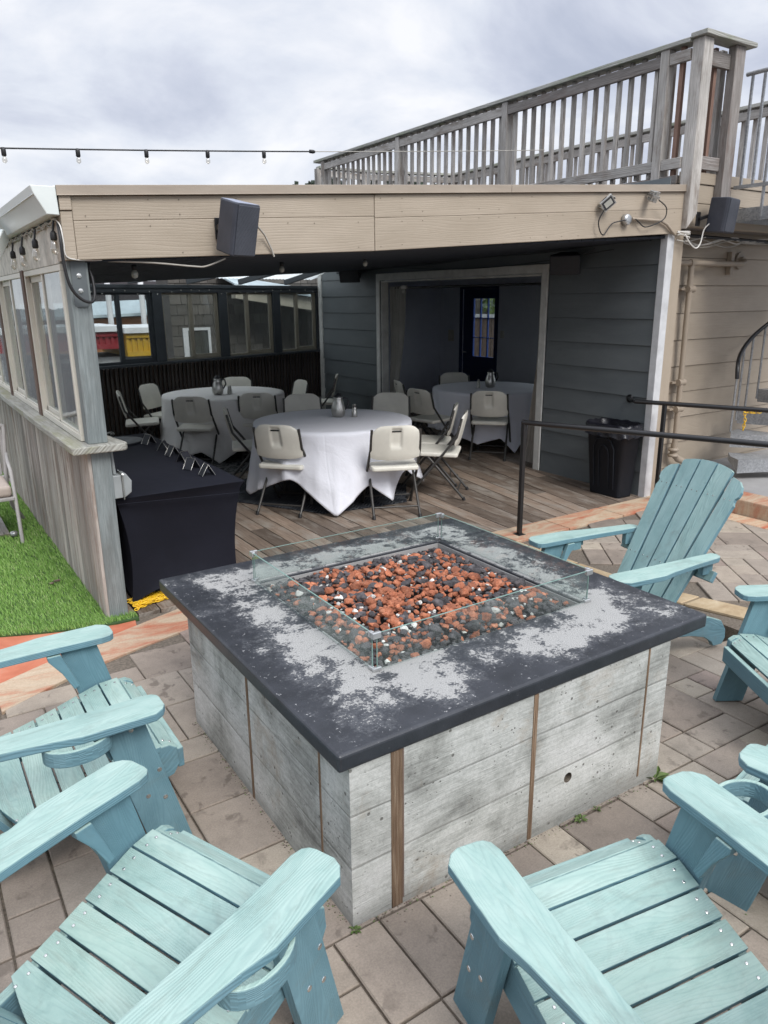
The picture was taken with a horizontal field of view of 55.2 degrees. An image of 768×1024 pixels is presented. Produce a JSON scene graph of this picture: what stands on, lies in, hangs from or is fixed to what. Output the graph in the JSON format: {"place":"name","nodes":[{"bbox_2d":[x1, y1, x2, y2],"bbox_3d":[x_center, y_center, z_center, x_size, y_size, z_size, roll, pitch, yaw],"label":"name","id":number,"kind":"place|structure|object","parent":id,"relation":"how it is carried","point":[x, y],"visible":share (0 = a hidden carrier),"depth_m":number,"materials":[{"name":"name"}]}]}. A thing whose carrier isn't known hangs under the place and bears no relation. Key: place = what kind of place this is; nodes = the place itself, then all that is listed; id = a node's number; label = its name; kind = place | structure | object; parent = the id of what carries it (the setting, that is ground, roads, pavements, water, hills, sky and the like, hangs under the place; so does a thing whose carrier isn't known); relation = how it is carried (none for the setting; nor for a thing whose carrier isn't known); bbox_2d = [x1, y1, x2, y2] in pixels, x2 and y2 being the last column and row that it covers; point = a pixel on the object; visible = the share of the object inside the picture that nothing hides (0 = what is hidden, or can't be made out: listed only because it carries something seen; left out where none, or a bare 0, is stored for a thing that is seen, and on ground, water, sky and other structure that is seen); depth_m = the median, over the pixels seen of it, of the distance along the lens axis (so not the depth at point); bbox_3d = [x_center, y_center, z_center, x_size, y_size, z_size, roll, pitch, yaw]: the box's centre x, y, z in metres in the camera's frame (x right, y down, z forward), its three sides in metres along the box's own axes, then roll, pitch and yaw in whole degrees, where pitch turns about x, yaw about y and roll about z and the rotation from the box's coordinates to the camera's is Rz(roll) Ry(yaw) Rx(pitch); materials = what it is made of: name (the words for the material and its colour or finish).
{"place":"outdoors","nodes":[
{"label":"outdoors","id":0,"kind":"place"},
{"bbox_2d":[0,620,135,682],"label":"stained concrete path","id":1,"kind":"structure","parent":0,"point":[8,673],"depth_m":4.24,"materials":[{"name":"concrete"}]},
{"bbox_2d":[48,300,147,353],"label":"harbour shed","id":2,"kind":"structure","parent":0,"point":[130,312],"depth_m":27.69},
{"bbox_2d":[47,281,155,303],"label":"warehouse","id":3,"kind":"structure","parent":0,"point":[56,298],"depth_m":41.92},
{"bbox_2d":[156,278,486,363],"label":"shingled house","id":4,"kind":"structure","parent":0,"point":[176,325],"depth_m":14.18,"materials":[{"name":"wood"}]},
{"bbox_2d":[182,327,211,356],"bbox_3d":[-3.555,-3.206,14.020,0.540,0.600,0.035,-11,19,-32],"label":"window","id":5,"kind":"structure","parent":4,"relation":"in","point":[185,330],"depth_m":13.92,"materials":[{"name":"white wood"}]},
{"bbox_2d":[125,413,641,616],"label":"deck floor","id":6,"kind":"structure","parent":0,"point":[490,495],"depth_m":6.90,"materials":[{"name":"brown wood"}]},
{"bbox_2d":[127,590,167,610],"bbox_3d":[-1.537,0.570,4.831,0.158,0.040,0.307,14,22,41],"label":"yellow chain","id":7,"kind":"object","parent":6,"relation":"on","point":[152,597],"visible":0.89,"depth_m":4.79,"materials":[{"name":"plastic"}]},
{"bbox_2d":[113,433,243,604],"bbox_3d":[-1.895,-0.041,5.689,0.840,0.740,2.257,-11,19,-32],"label":"folding table","id":8,"kind":"object","parent":6,"relation":"on","point":[174,518],"visible":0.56,"depth_m":4.86,"materials":[{"name":"fabric"}]},
{"bbox_2d":[113,436,142,445],"bbox_3d":[-2.272,-0.600,6.267,0.430,0.013,0.430,-11,19,-32],"label":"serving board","id":9,"kind":"object","parent":8,"relation":"on","point":[129,440],"visible":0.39,"depth_m":6.32,"materials":[{"name":"grey wood"}]},
{"bbox_2d":[183,457,200,469],"bbox_3d":[-1.376,-0.348,5.246,0.084,0.081,0.096,9,19,30],"label":"folding stand","id":10,"kind":"object","parent":8,"relation":"on","point":[189,463],"visible":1,"depth_m":5.23,"materials":[{"name":"metal"}]},
{"bbox_2d":[193,451,250,473],"bbox_3d":[-2.072,-0.726,9.357,2.396,0.008,2.381,-3,16,-8],"label":"rug","id":11,"kind":"object","parent":6,"relation":"on","point":[231,464],"depth_m":8.89,"materials":[{"name":"black carpet"}]},
{"bbox_2d":[116,390,158,437],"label":"folding chair","id":12,"kind":"object","parent":11,"relation":"on","point":[140,422],"visible":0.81,"depth_m":9.04,"materials":[{"name":"plastic"}]},
{"bbox_2d":[137,383,161,438],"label":"folding chair","id":13,"kind":"object","parent":11,"relation":"on","point":[150,395],"visible":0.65,"depth_m":9.75,"materials":[{"name":"plastic"}]},
{"bbox_2d":[171,396,219,465],"bbox_3d":[-2.219,-0.999,8.827,0.502,0.845,0.596,0,16,4],"label":"folding chair","id":14,"kind":"object","parent":11,"relation":"on","point":[195,409],"visible":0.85,"depth_m":8.55,"materials":[{"name":"plastic"}]},
{"bbox_2d":[237,393,277,461],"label":"folding chair","id":15,"kind":"object","parent":11,"relation":"on","point":[254,405],"visible":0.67,"depth_m":8.81,"materials":[{"name":"plastic"}]},
{"bbox_2d":[221,377,252,386],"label":"folding chair","id":16,"kind":"object","parent":6,"relation":"on","point":[238,381],"visible":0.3,"depth_m":10.55,"materials":[{"name":"plastic"}]},
{"bbox_2d":[252,424,308,517],"bbox_3d":[-0.890,-0.439,6.857,0.502,0.845,0.596,4,17,15],"label":"folding chair","id":17,"kind":"object","parent":6,"relation":"on","point":[278,441],"visible":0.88,"depth_m":6.59,"materials":[{"name":"plastic"}]},
{"bbox_2d":[291,379,308,393],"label":"folding chair","id":18,"kind":"object","parent":6,"relation":"on","point":[300,386],"visible":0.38,"depth_m":10.12,"materials":[{"name":"plastic"}]},
{"bbox_2d":[282,393,321,411],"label":"folding chair","id":19,"kind":"object","parent":6,"relation":"on","point":[299,402],"visible":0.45,"depth_m":8.60,"materials":[{"name":"plastic"}]},
{"bbox_2d":[238,478,406,513],"bbox_3d":[-0.732,-0.213,7.548,2.099,0.008,1.320,7,18,25],"label":"rug","id":20,"kind":"object","parent":6,"relation":"on","point":[269,496],"visible":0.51,"depth_m":7.24,"materials":[{"name":"black carpet"}]},
{"bbox_2d":[222,407,282,488],"bbox_3d":[-1.370,-0.674,7.681,0.596,0.845,0.502,-4,16,-11],"label":"folding chair","id":21,"kind":"object","parent":20,"relation":"on","point":[244,444],"visible":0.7,"depth_m":7.52,"materials":[{"name":"plastic"}]},
{"bbox_2d":[283,480,312,504],"bbox_3d":[-0.507,-0.556,7.414,1.540,0.743,1.540,-11,19,-32],"label":"round table","id":22,"kind":"object","parent":20,"relation":"on","point":[284,490],"visible":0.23,"depth_m":7.49,"materials":[{"name":"plastic"}]},
{"bbox_2d":[246,409,423,515],"bbox_3d":[-0.525,-0.565,7.396,1.723,0.730,1.831,-11,19,-32],"label":"tablecloth","id":23,"kind":"object","parent":22,"relation":"on","point":[333,476],"visible":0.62,"depth_m":6.68,"materials":[{"name":"white fabric"}]},
{"bbox_2d":[331,393,348,416],"bbox_3d":[-0.451,-1.087,7.439,0.175,0.240,0.144,-11,19,-32],"label":"pitcher","id":24,"kind":"object","parent":23,"relation":"on","point":[338,408],"visible":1,"depth_m":7.39,"materials":[{"name":"metal"}]},
{"bbox_2d":[321,374,337,408],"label":"folding chair","id":25,"kind":"object","parent":6,"relation":"on","point":[326,400],"visible":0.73,"depth_m":10.67,"materials":[{"name":"plastic"}]},
{"bbox_2d":[0,177,686,616],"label":"dining shelter","id":26,"kind":"object","parent":6,"relation":"on","point":[602,333],"visible":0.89,"depth_m":6.11,"materials":[{"name":"beige paint"}]},
{"bbox_2d":[0,324,10,392],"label":"window","id":27,"kind":"structure","parent":26,"relation":"in","point":[4,379],"depth_m":6.89,"materials":[{"name":"plastic"}]},
{"bbox_2d":[0,273,38,411],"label":"window","id":28,"kind":"structure","parent":26,"relation":"in","point":[11,296],"depth_m":5.90,"materials":[{"name":"clear glass"}]},
{"bbox_2d":[6,218,101,303],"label":"string lights","id":29,"kind":"object","parent":26,"relation":"hanging from","point":[53,233],"visible":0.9,"depth_m":4.06,"materials":[{"name":"black rubber"}]},
{"bbox_2d":[23,264,84,440],"bbox_3d":[-2.116,-1.045,4.737,0.068,0.997,1.265,-11,19,-32],"label":"window","id":30,"kind":"structure","parent":26,"relation":"in","point":[49,371],"depth_m":4.83,"materials":[{"name":"beige plastic"}]},
{"bbox_2d":[110,452,131,499],"bbox_3d":[-1.595,-0.235,4.445,0.110,0.311,0.127,-11,19,-32],"label":"outlet box","id":31,"kind":"object","parent":26,"relation":"attached to","point":[122,481],"visible":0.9,"depth_m":4.43,"materials":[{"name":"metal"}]},
{"bbox_2d":[91,293,156,365],"bbox_3d":[-3.442,-2.361,9.495,0.045,0.900,1.040,13,21,39],"label":"back window","id":32,"kind":"structure","parent":26,"relation":"in","point":[123,360],"depth_m":9.61,"materials":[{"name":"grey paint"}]},
{"bbox_2d":[52,290,312,294],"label":"fairy lights","id":33,"kind":"object","parent":26,"relation":"attached to","point":[185,290],"visible":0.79,"depth_m":10.03,"materials":[{"name":"white rubber"}]},
{"bbox_2d":[161,293,220,360],"bbox_3d":[-2.704,-2.608,10.321,0.045,0.900,0.930,13,21,39],"label":"back window","id":34,"kind":"structure","parent":26,"relation":"in","point":[188,295],"depth_m":10.38,"materials":[{"name":"grey glass"}]},
{"bbox_2d":[112,226,274,267],"bbox_3d":[-1.094,-1.556,4.281,0.993,0.251,0.122,-9,18,-26],"label":"speaker cable","id":35,"kind":"object","parent":26,"relation":"attached to","point":[261,231],"visible":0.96,"depth_m":4.32,"materials":[{"name":"plastic"}]},
{"bbox_2d":[214,197,259,256],"bbox_3d":[-0.874,-1.639,4.238,0.309,0.322,0.175,11,20,35],"label":"loudspeaker","id":36,"kind":"object","parent":26,"relation":"attached to","point":[236,222],"visible":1,"depth_m":4.17,"materials":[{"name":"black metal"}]},
{"bbox_2d":[227,293,273,355],"bbox_3d":[-2.022,-2.837,11.085,0.045,0.900,0.870,13,21,39],"label":"back window","id":37,"kind":"structure","parent":26,"relation":"in","point":[245,295],"depth_m":11.12,"materials":[{"name":"grey glass"}]},
{"bbox_2d":[0,147,539,163],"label":"string lights","id":38,"kind":"object","parent":26,"relation":"hanging from","point":[77,151],"visible":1,"depth_m":5.70,"materials":[{"name":"black rubber"}]},
{"bbox_2d":[280,293,316,351],"bbox_3d":[-1.388,-3.049,11.795,0.045,0.900,0.780,13,21,39],"label":"back window","id":39,"kind":"structure","parent":26,"relation":"in","point":[295,301],"depth_m":11.86,"materials":[{"name":"grey glass"}]},
{"bbox_2d":[339,270,360,282],"bbox_3d":[-0.456,-3.469,10.736,0.320,0.231,0.313,7,18,26],"label":"loudspeaker","id":40,"kind":"object","parent":26,"relation":"attached to","point":[353,276],"visible":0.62,"depth_m":10.63,"materials":[{"name":"black plastic"}]},
{"bbox_2d":[336,236,650,273],"bbox_3d":[0.802,-3.054,8.960,0.166,0.198,5.700,-11,19,-32],"label":"wall conduit","id":41,"kind":"object","parent":26,"relation":"attached to","point":[529,253],"depth_m":8.28,"materials":[{"name":"black metal"}]},
{"bbox_2d":[550,252,580,274],"bbox_3d":[1.845,-2.497,7.385,0.300,0.222,0.312,7,18,26],"label":"loudspeaker","id":42,"kind":"object","parent":26,"relation":"attached to","point":[565,263],"visible":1,"depth_m":7.27,"materials":[{"name":"black plastic"}]},
{"bbox_2d":[598,193,616,211],"bbox_3d":[1.806,-2.498,5.946,0.147,0.144,0.074,0,16,1],"label":"floodlight","id":43,"kind":"object","parent":26,"relation":"attached to","point":[608,202],"visible":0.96,"depth_m":5.92,"materials":[{"name":"metal"}]},
{"bbox_2d":[598,200,675,235],"bbox_3d":[2.174,-2.487,6.224,1.065,0.305,0.087,-11,19,-32],"label":"cable","id":44,"kind":"object","parent":26,"relation":"attached to","point":[626,219],"visible":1,"depth_m":6.22,"materials":[{"name":"black rubber"}]},
{"bbox_2d":[646,190,659,202],"bbox_3d":[2.266,-2.657,6.191,0.071,0.118,0.137,-2,16,-4],"label":"floodlight","id":45,"kind":"object","parent":26,"relation":"attached to","point":[653,196],"visible":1,"depth_m":6.15,"materials":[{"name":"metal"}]},
{"bbox_2d":[626,394,767,487],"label":"handrail","id":46,"kind":"object","parent":26,"relation":"attached to","point":[664,404],"visible":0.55,"depth_m":6.82,"materials":[{"name":"black metal"}]},
{"bbox_2d":[371,392,410,472],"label":"folding chair","id":47,"kind":"object","parent":6,"relation":"on","point":[395,402],"visible":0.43,"depth_m":8.63,"materials":[{"name":"plastic"}]},
{"bbox_2d":[361,425,421,519],"bbox_3d":[0.070,-0.419,6.758,0.502,0.845,0.596,-3,16,-9],"label":"folding chair","id":48,"kind":"object","parent":6,"relation":"on","point":[397,448],"visible":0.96,"depth_m":6.50,"materials":[{"name":"plastic"}]},
{"bbox_2d":[393,380,435,434],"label":"folding chair","id":49,"kind":"object","parent":6,"relation":"on","point":[399,386],"visible":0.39,"depth_m":9.93,"materials":[{"name":"plastic"}]},
{"bbox_2d":[401,402,457,486],"bbox_3d":[0.497,-0.733,7.824,0.596,0.845,0.502,1,16,6],"label":"folding chair","id":50,"kind":"object","parent":6,"relation":"on","point":[443,439],"visible":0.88,"depth_m":7.67,"materials":[{"name":"plastic"}]},
{"bbox_2d":[406,388,461,458],"bbox_3d":[0.611,-1.151,9.258,0.596,0.845,0.502,-14,21,-39],"label":"folding chair","id":51,"kind":"object","parent":6,"relation":"on","point":[422,401],"visible":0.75,"depth_m":9.04,"materials":[{"name":"plastic"}]},
{"bbox_2d":[405,410,468,500],"bbox_3d":[0.539,-0.584,7.310,0.596,0.845,0.502,2,16,10],"label":"folding chair","id":52,"kind":"object","parent":6,"relation":"on","point":[440,451],"visible":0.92,"depth_m":7.15,"materials":[{"name":"plastic"}]},
{"bbox_2d":[439,372,469,384],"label":"folding chair","id":53,"kind":"object","parent":6,"relation":"on","point":[449,377],"visible":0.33,"depth_m":10.89,"materials":[{"name":"plastic"}]},
{"bbox_2d":[468,391,511,460],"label":"folding chair","id":54,"kind":"object","parent":6,"relation":"on","point":[490,407],"visible":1,"depth_m":8.82,"materials":[{"name":"plastic"}]},
{"bbox_2d":[585,417,643,498],"bbox_3d":[2.251,-0.533,7.262,0.380,0.731,0.556,-11,19,-32],"label":"trash can","id":55,"kind":"object","parent":6,"relation":"on","point":[612,459],"visible":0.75,"depth_m":7.17,"materials":[{"name":"plastic"}]},
{"bbox_2d":[0,611,767,1023],"bbox_3d":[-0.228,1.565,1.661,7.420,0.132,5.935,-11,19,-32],"label":"patio pavers","id":56,"kind":"object","parent":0,"point":[712,743],"visible":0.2,"depth_m":2.67,"materials":[{"name":"beige stone"}]},
{"bbox_2d":[0,609,187,714],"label":"stone border","id":57,"kind":"object","parent":56,"relation":"on","point":[22,687],"visible":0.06,"depth_m":4.15,"materials":[{"name":"beige stone"}]},
{"bbox_2d":[0,625,191,835],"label":"adirondack chair","id":58,"kind":"object","parent":56,"relation":"on","point":[101,720],"visible":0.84,"depth_m":2.60,"materials":[{"name":"wood"}]},
{"bbox_2d":[0,760,343,1023],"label":"adirondack chair","id":59,"kind":"object","parent":56,"relation":"on","point":[250,920],"visible":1,"depth_m":1.86,"materials":[{"name":"wood"}]},
{"bbox_2d":[159,518,706,926],"bbox_3d":[0.139,0.714,3.345,1.755,0.720,1.695,-11,19,-32],"label":"fire pit","id":60,"kind":"object","parent":56,"relation":"on","point":[386,787],"visible":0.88,"depth_m":2.67,"materials":[{"name":"concrete"}]},
{"bbox_2d":[263,547,571,666],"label":"lava rocks","id":61,"kind":"object","parent":60,"relation":"in","point":[388,596],"visible":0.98,"depth_m":3.16,"materials":[{"name":"red stone"}]},
{"bbox_2d":[249,512,592,671],"bbox_3d":[0.134,0.282,3.274,1.111,0.149,1.063,-11,19,-32],"label":"glass wind guard","id":62,"kind":"object","parent":60,"relation":"on","point":[376,635],"visible":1,"depth_m":3.10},
{"bbox_2d":[194,724,758,998],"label":"weeds","id":63,"kind":"object","parent":56,"relation":"on","point":[431,889],"visible":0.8,"depth_m":2.69,"materials":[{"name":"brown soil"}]},
{"bbox_2d":[448,771,767,1023],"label":"adirondack chair","id":64,"kind":"object","parent":56,"relation":"on","point":[526,953],"visible":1,"depth_m":1.86,"materials":[{"name":"wood"}]},
{"bbox_2d":[529,459,743,645],"bbox_3d":[1.445,0.260,4.271,1.089,1.036,0.870,-8,18,-24],"label":"adirondack chair","id":65,"kind":"object","parent":56,"relation":"on","point":[668,539],"visible":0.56,"depth_m":4.31,"materials":[{"name":"wood"}]},
{"bbox_2d":[646,766,668,781],"bbox_3d":[1.145,1.105,3.102,0.125,0.024,0.117,5,17,18],"label":"weed","id":66,"kind":"object","parent":56,"relation":"on","point":[661,776],"visible":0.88,"depth_m":3.09,"materials":[{"name":"green plant"}]},
{"bbox_2d":[705,744,767,911],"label":"adirondack chair","id":67,"kind":"object","parent":56,"relation":"on","point":[737,879],"visible":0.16,"depth_m":2.39,"materials":[{"name":"wood"}]},
{"bbox_2d":[713,585,767,704],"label":"adirondack chair","id":68,"kind":"object","parent":56,"relation":"on","point":[745,652],"visible":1,"depth_m":3.58,"materials":[{"name":"wood"}]},
{"bbox_2d":[0,0,767,207],"label":"sky","id":69,"kind":"structure","parent":0,"point":[250,75],"materials":[{"name":"grey"}]},
{"bbox_2d":[482,299,494,313],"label":"hills","id":70,"kind":"structure","parent":0,"point":[485,304],"depth_m":110.07,"materials":[{"name":"plant"}]},
{"bbox_2d":[292,178,435,184],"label":"wooded ridge","id":71,"kind":"structure","parent":70,"relation":"on","point":[311,182],"depth_m":119.05,"materials":[{"name":"green plant"}]},
{"bbox_2d":[521,514,749,640],"bbox_3d":[6.484,1.186,5.230,8.050,1.484,8.720,-11,19,-32],"label":"terrace bed","id":72,"kind":"object","parent":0,"point":[732,626],"visible":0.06,"depth_m":4.99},
{"bbox_2d":[492,495,650,541],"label":"terrace border stones","id":73,"kind":"object","parent":72,"relation":"on","point":[568,522],"visible":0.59,"depth_m":6.50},
{"bbox_2d":[494,534,747,619],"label":"kerb","id":74,"kind":"structure","parent":72,"relation":"on","point":[713,606],"depth_m":4.69,"materials":[{"name":"beige wood"}]},
{"bbox_2d":[539,511,767,602],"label":"terrace pavers","id":75,"kind":"object","parent":72,"relation":"on","point":[740,550],"visible":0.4,"depth_m":5.62,"materials":[{"name":"beige stone"}]},
{"bbox_2d":[513,420,767,535],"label":"handrail","id":76,"kind":"object","parent":75,"relation":"on","point":[722,440],"visible":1,"depth_m":5.54,"materials":[{"name":"black metal"}]},
{"bbox_2d":[675,449,767,496],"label":"stair landing","id":77,"kind":"object","parent":72,"relation":"on","point":[755,483],"depth_m":7.36,"materials":[{"name":"concrete"}]},
{"bbox_2d":[711,489,767,529],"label":"raised step","id":78,"kind":"object","parent":72,"relation":"on","point":[751,509],"visible":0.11,"depth_m":6.51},
{"bbox_2d":[728,67,767,472],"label":"metal staircase","id":79,"kind":"structure","parent":0,"point":[745,463],"depth_m":7.30,"materials":[{"name":"metal"}]},
{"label":"turf bed","id":80,"kind":"structure","parent":0,"visible":0},
{"bbox_2d":[0,471,138,636],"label":"turf backing","id":81,"kind":"object","parent":80,"relation":"on","point":[135,618],"visible":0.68,"depth_m":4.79,"materials":[{"name":"green plant"}]},
{"bbox_2d":[0,517,9,536],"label":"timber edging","id":82,"kind":"object","parent":81,"relation":"on","point":[4,531],"visible":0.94,"depth_m":6.29,"materials":[{"name":"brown wood"}]},
{"bbox_2d":[0,423,25,542],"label":"patio chair","id":83,"kind":"object","parent":81,"relation":"on","point":[6,491],"visible":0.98,"depth_m":5.97,"materials":[{"name":"metal"}]},
{"label":"ground","id":84,"kind":"structure","parent":0,"visible":0},
{"bbox_2d":[55,352,152,372],"bbox_3d":[-8.178,-3.270,20.038,9.500,1.950,2.120,-11,19,-32],"label":"shed base","id":85,"kind":"object","parent":84,"relation":"on","point":[105,357],"depth_m":19.33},
{"bbox_2d":[51,323,123,350],"bbox_3d":[-9.765,-4.349,18.501,5.680,0.570,2.650,-11,19,-32],"label":"shipping container","id":86,"kind":"object","parent":85,"relation":"on","point":[106,336],"visible":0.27,"depth_m":18.70,"materials":[{"name":"red metal"}]},
{"bbox_2d":[102,324,150,356],"bbox_3d":[-5.518,-5.015,21.099,4.480,0.720,2.850,-11,19,-32],"label":"shipping container","id":87,"kind":"object","parent":85,"relation":"on","point":[136,340],"visible":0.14,"depth_m":19.04,"materials":[{"name":"yellow metal"}]},
{"bbox_2d":[104,283,113,324],"bbox_3d":[-9.749,-6.901,26.224,0.200,5.400,0.190,-11,19,-32],"label":"white mast","id":88,"kind":"object","parent":84,"relation":"on","point":[109,310],"visible":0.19,"depth_m":26.06,"materials":[{"name":"white metal"}]},
{"bbox_2d":[138,282,146,323],"bbox_3d":[-8.772,-7.089,26.840,0.200,5.400,0.190,-11,19,-32],"label":"white mast","id":89,"kind":"object","parent":84,"relation":"on","point":[142,309],"visible":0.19,"depth_m":26.68,"materials":[{"name":"white metal"}]},
{"bbox_2d":[474,314,493,356],"bbox_3d":[1.882,-3.050,16.976,0.060,2.950,5.585,-11,19,-32],"label":"board fence","id":90,"kind":"object","parent":84,"relation":"on","point":[483,340],"visible":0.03,"depth_m":16.19,"materials":[{"name":"wood"}]},
{"bbox_2d":[385,172,767,494],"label":"beige building","id":91,"kind":"structure","parent":84,"relation":"on","point":[728,316],"depth_m":8.04,"materials":[{"name":"paint"}]},
{"bbox_2d":[390,286,405,391],"bbox_3d":[0.206,-2.213,10.639,0.090,2.010,0.370,-11,19,-32],"label":"curtain","id":92,"kind":"object","parent":91,"relation":"hanging from","point":[397,311],"visible":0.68,"depth_m":10.53,"materials":[{"name":"fabric"}]},
{"bbox_2d":[459,286,498,381],"bbox_3d":[1.637,-2.827,12.722,0.101,2.100,1.000,-11,19,-32],"label":"room door","id":93,"kind":"structure","parent":91,"relation":"in","point":[477,367],"depth_m":12.75,"materials":[{"name":"black paint"}]},
{"bbox_2d":[525,317,539,462],"bbox_3d":[1.742,-1.562,8.402,0.090,2.040,0.310,-11,19,-32],"label":"curtain","id":94,"kind":"object","parent":91,"relation":"hanging from","point":[529,443],"visible":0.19,"depth_m":8.59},
{"bbox_2d":[313,28,757,228],"bbox_3d":[1.090,-4.100,9.240,0.730,1.550,6.890,-11,19,-32],"label":"wooden deck railing","id":95,"kind":"object","parent":91,"relation":"on","point":[711,65],"visible":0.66,"depth_m":7.00,"materials":[{"name":"grey wood"}]},
{"bbox_2d":[695,197,740,233],"bbox_3d":[3.002,-2.671,6.619,0.331,0.307,0.255,9,19,30],"label":"loudspeaker","id":96,"kind":"object","parent":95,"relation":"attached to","point":[721,216],"visible":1,"depth_m":6.55,"materials":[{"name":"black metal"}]},
{"bbox_2d":[314,101,767,184],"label":"wooden deck railing","id":97,"kind":"object","parent":91,"relation":"on","point":[754,114],"visible":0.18,"depth_m":10.00,"materials":[{"name":"grey wood"}]},
{"bbox_2d":[667,252,746,463],"bbox_3d":[3.238,-1.573,7.505,1.352,2.310,0.154,-11,19,-32],"label":"wall pipe","id":98,"kind":"object","parent":91,"relation":"attached to","point":[730,264],"depth_m":7.36,"materials":[{"name":"beige metal"}]},
{"bbox_2d":[676,224,767,248],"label":"cable bundle","id":99,"kind":"object","parent":91,"relation":"attached to","point":[726,239],"visible":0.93,"depth_m":7.17,"materials":[{"name":"white rubber"}]},
{"bbox_3d":[-2.068,-1.178,9.604,1.520,0.743,1.520,-11,19,-32],"label":"round table","id":100,"kind":"object","parent":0,"visible":0},
{"bbox_2d":[160,386,284,462],"bbox_3d":[-2.080,-1.185,9.605,1.797,0.743,1.767,-11,19,-32],"label":"tablecloth","id":101,"kind":"object","parent":100,"relation":"on","point":[197,442],"visible":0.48,"depth_m":8.90,"materials":[{"name":"white fabric"}]},
{"bbox_2d":[212,375,225,394],"bbox_3d":[-2.091,-1.609,9.292,0.175,0.240,0.144,-11,19,-32],"label":"pitcher","id":102,"kind":"object","parent":101,"relation":"on","point":[217,387],"visible":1,"depth_m":9.24,"materials":[{"name":"metal"}]},
{"bbox_3d":[1.412,-1.307,9.935,1.480,0.743,1.480,-11,19,-32],"label":"round table","id":103,"kind":"object","parent":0,"visible":0},
{"bbox_2d":[428,381,533,452],"bbox_3d":[1.417,-1.318,9.928,1.626,0.733,1.687,-11,19,-32],"label":"tablecloth","id":104,"kind":"object","parent":103,"relation":"on","point":[447,397],"visible":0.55,"depth_m":9.27,"materials":[{"name":"white fabric"}]},
{"bbox_2d":[485,369,498,387],"bbox_3d":[1.425,-1.779,9.761,0.175,0.240,0.144,-11,19,-32],"label":"pitcher","id":105,"kind":"object","parent":104,"relation":"on","point":[490,381],"visible":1,"depth_m":9.71,"materials":[{"name":"metal"}]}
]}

